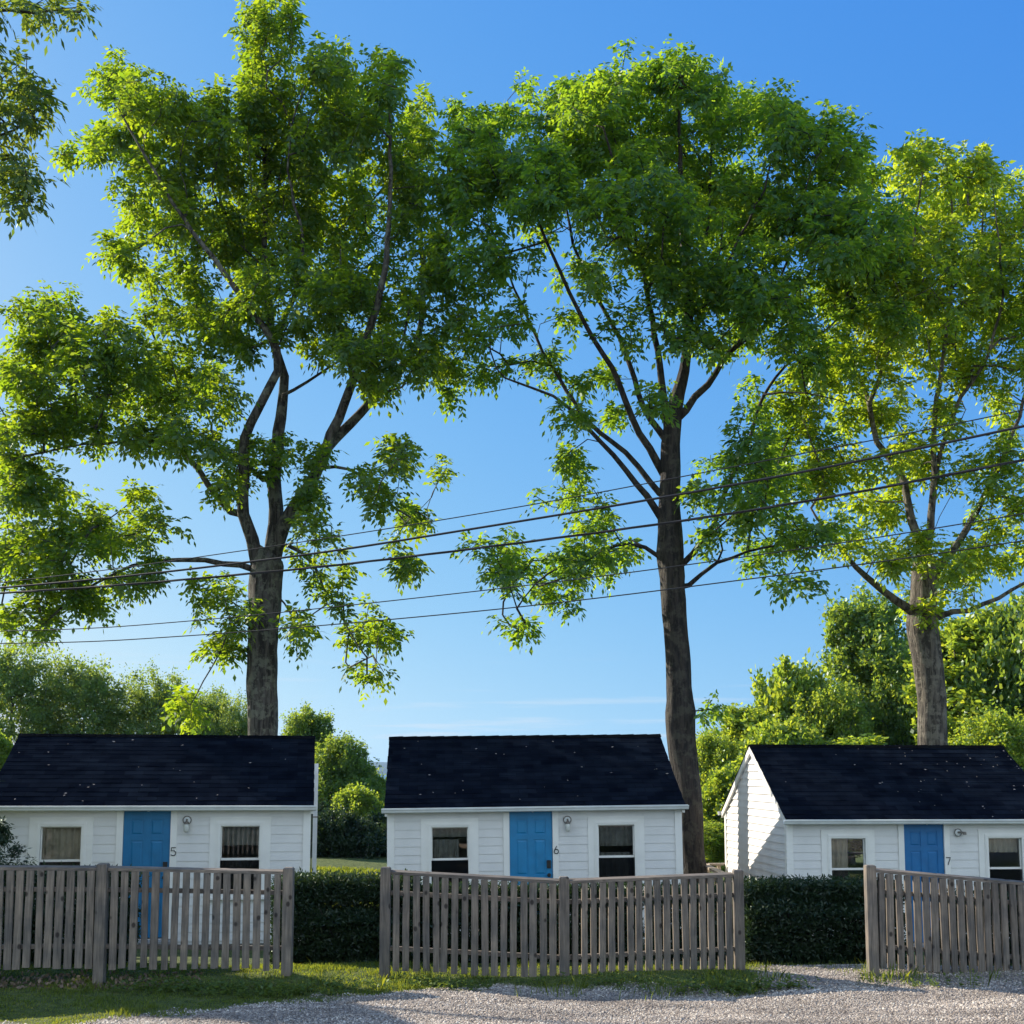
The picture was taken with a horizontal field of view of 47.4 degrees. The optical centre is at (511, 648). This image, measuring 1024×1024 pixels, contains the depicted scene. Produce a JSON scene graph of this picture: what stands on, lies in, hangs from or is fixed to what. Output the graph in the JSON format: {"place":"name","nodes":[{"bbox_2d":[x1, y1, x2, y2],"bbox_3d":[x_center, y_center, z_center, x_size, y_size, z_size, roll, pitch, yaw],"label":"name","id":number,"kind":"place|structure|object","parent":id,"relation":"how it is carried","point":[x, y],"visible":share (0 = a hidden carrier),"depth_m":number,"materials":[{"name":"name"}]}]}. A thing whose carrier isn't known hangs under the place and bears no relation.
{"place":"outdoors","nodes":[
{"label":"outdoors","id":0,"kind":"place"},
{"bbox_2d":[367,762,386,774],"bbox_3d":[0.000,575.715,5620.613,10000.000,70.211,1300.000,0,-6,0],"label":"hills","id":1,"kind":"structure","parent":0,"point":[384,766],"depth_m":5305.92,"materials":[{"name":"blue"}]},
{"bbox_2d":[0,851,1023,1023],"bbox_3d":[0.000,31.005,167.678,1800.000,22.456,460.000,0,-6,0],"label":"ground","id":2,"kind":"structure","parent":0,"point":[374,863],"depth_m":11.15,"materials":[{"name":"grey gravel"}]},
{"bbox_2d":[0,729,12,769],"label":"maple tree","id":3,"kind":"object","parent":2,"relation":"on","point":[6,746],"visible":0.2,"depth_m":33.65,"materials":[{"name":"green plant"}]},
{"bbox_2d":[0,781,37,924],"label":"evergreen shrub","id":4,"kind":"object","parent":2,"relation":"on","point":[5,839],"visible":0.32,"depth_m":15.89,"materials":[{"name":"green plant"}]},
{"bbox_2d":[0,623,100,744],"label":"broadleaf tree","id":5,"kind":"object","parent":2,"relation":"on","point":[17,683],"visible":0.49,"depth_m":61.59,"materials":[{"name":"green plant"}]},
{"bbox_2d":[0,0,102,240],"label":"ash tree","id":6,"kind":"object","parent":2,"relation":"on","point":[25,92],"visible":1,"depth_m":14.69,"materials":[{"name":"green plant"}]},
{"bbox_2d":[1,860,149,965],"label":"hedge","id":7,"kind":"object","parent":2,"relation":"on","point":[74,922],"visible":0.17,"depth_m":13.03,"materials":[{"name":"green plant"}]},
{"bbox_2d":[24,647,132,733],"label":"broadleaf tree","id":8,"kind":"object","parent":2,"relation":"on","point":[89,685],"visible":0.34,"depth_m":63.23,"materials":[{"name":"green plant"}]},
{"bbox_2d":[0,967,202,990],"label":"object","id":9,"kind":"object","parent":2,"relation":"on","point":[58,978],"visible":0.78,"depth_m":11.87,"materials":[{"name":"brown plant"}]},
{"bbox_2d":[0,863,294,984],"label":"picket fence","id":10,"kind":"object","parent":2,"relation":"on","point":[96,951],"visible":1,"depth_m":11.94,"materials":[{"name":"grey wood"}]},
{"bbox_2d":[104,655,208,734],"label":"broadleaf tree","id":11,"kind":"object","parent":2,"relation":"on","point":[143,716],"visible":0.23,"depth_m":65.06,"materials":[{"name":"green plant"}]},
{"bbox_2d":[0,733,318,944],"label":"cabin","id":12,"kind":"object","parent":2,"relation":"on","point":[219,801],"visible":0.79,"depth_m":18.69,"materials":[{"name":"white wood"}]},
{"bbox_2d":[27,817,93,870],"bbox_3d":[-7.033,3.282,18.183,0.990,1.300,0.230,1,-6,-10],"label":"window","id":13,"kind":"structure","parent":12,"relation":"in","point":[68,840],"depth_m":18.21,"materials":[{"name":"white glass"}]},
{"bbox_2d":[122,811,170,937],"bbox_3d":[-5.754,3.539,18.318,0.712,1.966,0.127,1,-6,-10],"label":"door","id":14,"kind":"structure","parent":12,"relation":"in","point":[146,837],"depth_m":18.38,"materials":[{"name":"blue paint"}]},
{"bbox_2d":[209,817,270,899],"bbox_3d":[-4.348,3.340,18.642,0.990,1.300,0.228,1,-6,-10],"label":"window","id":15,"kind":"structure","parent":12,"relation":"in","point":[223,830],"depth_m":18.62,"materials":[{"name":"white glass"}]},
{"bbox_2d":[175,680,231,734],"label":"broadleaf tree","id":16,"kind":"object","parent":2,"relation":"on","point":[209,700],"visible":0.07,"depth_m":67.49,"materials":[{"name":"green plant"}]},
{"bbox_2d":[203,688,247,734],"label":"broadleaf tree","id":17,"kind":"object","parent":2,"relation":"on","point":[235,722],"visible":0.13,"depth_m":65.35,"materials":[{"name":"green plant"}]},
{"bbox_2d":[0,0,492,735],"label":"ash tree","id":18,"kind":"object","parent":2,"relation":"on","point":[286,144],"visible":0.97,"depth_m":24.35,"materials":[{"name":"green plant"}]},
{"bbox_2d":[278,698,335,749],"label":"broadleaf tree","id":19,"kind":"object","parent":2,"relation":"on","point":[307,722],"visible":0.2,"depth_m":59.15,"materials":[{"name":"green plant"}]},
{"bbox_2d":[312,786,337,819],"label":"tree","id":20,"kind":"object","parent":2,"relation":"on","point":[321,808],"depth_m":44.49,"materials":[{"name":"green plant"}]},
{"bbox_2d":[270,866,422,963],"bbox_3d":[-1.959,3.169,13.707,1.863,1.175,1.003,0,-6,0],"label":"hedge","id":21,"kind":"object","parent":2,"relation":"on","point":[348,930],"visible":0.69,"depth_m":13.42,"materials":[{"name":"green plant"}]},
{"bbox_2d":[310,795,386,859],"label":"bush","id":22,"kind":"object","parent":2,"relation":"on","point":[340,833],"visible":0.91,"depth_m":41.75,"materials":[{"name":"green plant"}]},
{"bbox_2d":[313,728,385,808],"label":"broadleaf tree","id":23,"kind":"object","parent":2,"relation":"on","point":[342,763],"visible":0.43,"depth_m":55.96,"materials":[{"name":"green plant"}]},
{"bbox_2d":[329,781,383,820],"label":"maple tree","id":24,"kind":"object","parent":2,"relation":"on","point":[360,799],"visible":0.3,"depth_m":45.16,"materials":[{"name":"green plant"}]},
{"bbox_2d":[356,800,386,856],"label":"bush","id":25,"kind":"object","parent":2,"relation":"on","point":[380,818],"visible":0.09,"depth_m":44.07,"materials":[{"name":"green plant"}]},
{"bbox_2d":[367,766,386,807],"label":"broadleaf tree","id":26,"kind":"object","parent":2,"relation":"on","point":[378,778],"visible":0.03,"depth_m":59.12,"materials":[{"name":"green plant"}]},
{"bbox_2d":[412,880,644,962],"bbox_3d":[0.189,3.248,13.789,2.846,1.072,0.791,0,-6,0],"label":"hedge","id":27,"kind":"object","parent":2,"relation":"on","point":[499,920],"visible":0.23,"depth_m":13.59,"materials":[{"name":"green plant"}]},
{"bbox_2d":[381,734,688,944],"bbox_3d":[0.273,3.510,21.322,5.100,3.861,4.440,0,-6,-4],"label":"cabin","id":28,"kind":"object","parent":2,"relation":"on","point":[543,806],"visible":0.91,"depth_m":19.56,"materials":[{"name":"white wood"}]},
{"bbox_2d":[421,818,478,884],"bbox_3d":[-1.032,3.470,19.350,0.990,1.300,0.227,0,-6,-4],"label":"window","id":29,"kind":"structure","parent":28,"relation":"in","point":[432,851],"depth_m":19.32,"materials":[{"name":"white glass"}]},
{"bbox_2d":[509,811,552,928],"bbox_3d":[0.318,3.699,19.356,0.712,1.976,0.127,0,-6,-4],"label":"door","id":30,"kind":"structure","parent":28,"relation":"in","point":[530,833],"depth_m":19.42,"materials":[{"name":"blue paint"}]},
{"bbox_2d":[588,816,644,886],"bbox_3d":[1.742,3.458,19.532,0.990,1.300,0.228,0,-6,-4],"label":"window","id":31,"kind":"structure","parent":28,"relation":"in","point":[604,864],"depth_m":19.49,"materials":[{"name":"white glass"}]},
{"bbox_2d":[105,969,981,997],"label":"weeds","id":32,"kind":"object","parent":2,"relation":"on","point":[242,985],"visible":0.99,"depth_m":11.51,"materials":[{"name":"green plant"}]},
{"bbox_2d":[77,959,1023,1001],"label":"long grass","id":33,"kind":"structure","parent":2,"relation":"on","point":[660,987],"depth_m":11.84,"materials":[{"name":"green plant"}]},
{"bbox_2d":[379,867,745,976],"bbox_3d":[0.568,2.911,12.287,3.900,1.219,0.296,1,-6,-6],"label":"picket fence","id":34,"kind":"object","parent":2,"relation":"on","point":[734,883],"visible":0.94,"depth_m":12.21,"materials":[{"name":"grey wood"}]},
{"bbox_2d":[414,33,928,918],"bbox_3d":[3.472,-3.851,24.857,10.976,19.263,7.994,0,-6,0],"label":"ash tree","id":35,"kind":"object","parent":2,"relation":"on","point":[750,217],"visible":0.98,"depth_m":23.50,"materials":[{"name":"green plant"}]},
{"bbox_2d":[642,880,733,960],"bbox_3d":[2.671,4.040,17.023,1.623,1.317,0.886,0,-6,0],"label":"hedge","id":36,"kind":"object","parent":2,"relation":"on","point":[698,938],"visible":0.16,"depth_m":16.84,"materials":[{"name":"green plant"}]},
{"bbox_2d":[703,819,724,870],"bbox_3d":[6.667,6.688,39.687,3.027,1.818,2.852,-2,-6,17],"label":"maple tree","id":37,"kind":"object","parent":2,"relation":"on","point":[714,843],"visible":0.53,"depth_m":38.92,"materials":[{"name":"green plant"}]},
{"bbox_2d":[705,863,724,885],"bbox_3d":[4.379,4.864,23.058,1.764,1.166,3.982,-4,-7,36],"label":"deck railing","id":38,"kind":"object","parent":2,"relation":"on","point":[709,867],"visible":0.12,"depth_m":22.80,"materials":[{"name":"brown wood"}]},
{"bbox_2d":[701,759,738,839],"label":"maple tree","id":39,"kind":"object","parent":2,"relation":"on","point":[716,787],"visible":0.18,"depth_m":43.00,"materials":[{"name":"green plant"}]},
{"bbox_2d":[695,723,748,791],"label":"maple tree","id":40,"kind":"object","parent":2,"relation":"on","point":[711,751],"visible":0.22,"depth_m":51.19,"materials":[{"name":"green plant"}]},
{"bbox_2d":[697,702,783,758],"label":"maple tree","id":41,"kind":"object","parent":2,"relation":"on","point":[740,721],"visible":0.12,"depth_m":55.15,"materials":[{"name":"green plant"}]},
{"bbox_2d":[729,709,826,767],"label":"maple tree","id":42,"kind":"object","parent":2,"relation":"on","point":[789,731],"visible":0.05,"depth_m":45.39,"materials":[{"name":"green plant"}]},
{"bbox_2d":[748,647,838,738],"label":"maple tree","id":43,"kind":"object","parent":2,"relation":"on","point":[786,683],"visible":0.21,"depth_m":57.14,"materials":[{"name":"green plant"}]},
{"bbox_2d":[724,872,914,964],"bbox_3d":[3.530,3.172,13.509,2.132,1.139,1.040,0,-6,0],"label":"hedge","id":44,"kind":"object","parent":2,"relation":"on","point":[785,920],"visible":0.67,"depth_m":13.19,"materials":[{"name":"green plant"}]},
{"bbox_2d":[789,670,887,743],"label":"maple tree","id":45,"kind":"object","parent":2,"relation":"on","point":[831,706],"visible":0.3,"depth_m":55.07,"materials":[{"name":"green plant"}]},
{"bbox_2d":[816,733,888,864],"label":"maple tree","id":46,"kind":"object","parent":2,"relation":"on","point":[855,845],"visible":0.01,"depth_m":45.21,"materials":[{"name":"green plant"}]},
{"bbox_2d":[814,578,913,744],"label":"broadleaf tree","id":47,"kind":"object","parent":2,"relation":"on","point":[865,629],"visible":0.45,"depth_m":59.61,"materials":[{"name":"green plant"}]},
{"bbox_2d":[717,744,1023,946],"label":"cabin","id":48,"kind":"object","parent":2,"relation":"on","point":[800,809],"visible":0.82,"depth_m":20.76,"materials":[{"name":"white wood"}]},
{"bbox_2d":[821,830,875,879],"bbox_3d":[5.798,3.784,20.152,0.990,1.300,0.227,1,-6,-5],"label":"window","id":49,"kind":"structure","parent":48,"relation":"in","point":[834,848],"depth_m":20.13,"materials":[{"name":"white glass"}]},
{"bbox_2d":[848,852,862,853],"bbox_3d":[7.215,3.966,24.111,0.611,0.549,0.035,1,-6,-5],"label":"window","id":50,"kind":"structure","parent":48,"relation":"in","point":[848,852],"depth_m":24.06,"materials":[{"name":"glass"}]},
{"bbox_2d":[904,824,943,942],"bbox_3d":[7.150,4.060,20.223,0.716,2.022,0.049,1,-6,-5],"label":"door","id":51,"kind":"structure","parent":48,"relation":"in","point":[923,843],"depth_m":20.26,"materials":[{"name":"blue paint"}]},
{"bbox_2d":[978,829,1023,891],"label":"window","id":52,"kind":"structure","parent":48,"relation":"in","point":[989,840],"depth_m":20.36,"materials":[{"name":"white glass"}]},
{"bbox_2d":[863,654,917,744],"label":"broadleaf tree","id":53,"kind":"object","parent":2,"relation":"on","point":[896,726],"visible":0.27,"depth_m":56.90,"materials":[{"name":"green plant"}]},
{"bbox_2d":[763,127,1023,744],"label":"ash tree","id":54,"kind":"object","parent":2,"relation":"on","point":[999,251],"visible":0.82,"depth_m":26.09,"materials":[{"name":"green plant"}]},
{"bbox_2d":[863,865,1023,975],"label":"picket fence","id":55,"kind":"object","parent":2,"relation":"on","point":[876,947],"visible":0.97,"depth_m":12.31,"materials":[{"name":"grey wood"}]},
{"bbox_2d":[898,603,1012,744],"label":"maple tree","id":56,"kind":"object","parent":2,"relation":"on","point":[958,645],"visible":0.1,"depth_m":50.94,"materials":[{"name":"green plant"}]},
{"bbox_2d":[931,886,1020,964],"bbox_3d":[6.512,3.255,13.592,3.254,0.974,0.892,0,-6,0],"label":"hedge","id":57,"kind":"object","parent":2,"relation":"on","point":[1010,949],"visible":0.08,"depth_m":13.40,"materials":[{"name":"green plant"}]},
{"bbox_2d":[948,581,1023,743],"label":"broadleaf tree","id":58,"kind":"object","parent":2,"relation":"on","point":[1005,643],"visible":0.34,"depth_m":49.40,"materials":[{"name":"green plant"}]},
{"bbox_2d":[948,698,1023,770],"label":"maple tree","id":59,"kind":"object","parent":2,"relation":"on","point":[989,729],"visible":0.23,"depth_m":43.32,"materials":[{"name":"green plant"}]},
{"bbox_2d":[0,459,1023,593],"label":"overhead cable","id":60,"kind":"object","parent":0,"point":[663,523],"visible":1,"depth_m":13.03,"materials":[{"name":"black rubber"}]},
{"bbox_2d":[0,425,1023,588],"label":"overhead cable","id":61,"kind":"object","parent":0,"point":[691,492],"visible":1,"depth_m":13.06,"materials":[{"name":"black rubber"}]},
{"bbox_2d":[0,540,1023,643],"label":"overhead cable","id":62,"kind":"object","parent":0,"point":[540,604],"visible":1,"depth_m":12.96,"materials":[{"name":"black rubber"}]},
{"bbox_2d":[0,409,1023,582],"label":"overhead cable","id":63,"kind":"object","parent":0,"point":[538,503],"visible":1,"depth_m":13.09,"materials":[{"name":"black rubber"}]},
{"bbox_2d":[0,513,1023,631],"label":"overhead cable","id":64,"kind":"object","parent":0,"point":[538,583],"visible":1,"depth_m":12.99,"materials":[{"name":"black rubber"}]},
{"bbox_2d":[0,0,1023,762],"label":"sky","id":65,"kind":"structure","parent":0,"point":[953,70],"materials":[{"name":"blue"}]},
{"bbox_2d":[2,963,1023,1023],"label":"gravel","id":66,"kind":"structure","parent":0,"point":[623,994],"depth_m":10.72,"materials":[{"name":"grey gravel"}]},
{"bbox_2d":[311,865,724,912],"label":"lawn grass","id":67,"kind":"structure","parent":0,"point":[345,869],"depth_m":35.50,"materials":[{"name":"green plant"}]}
]}

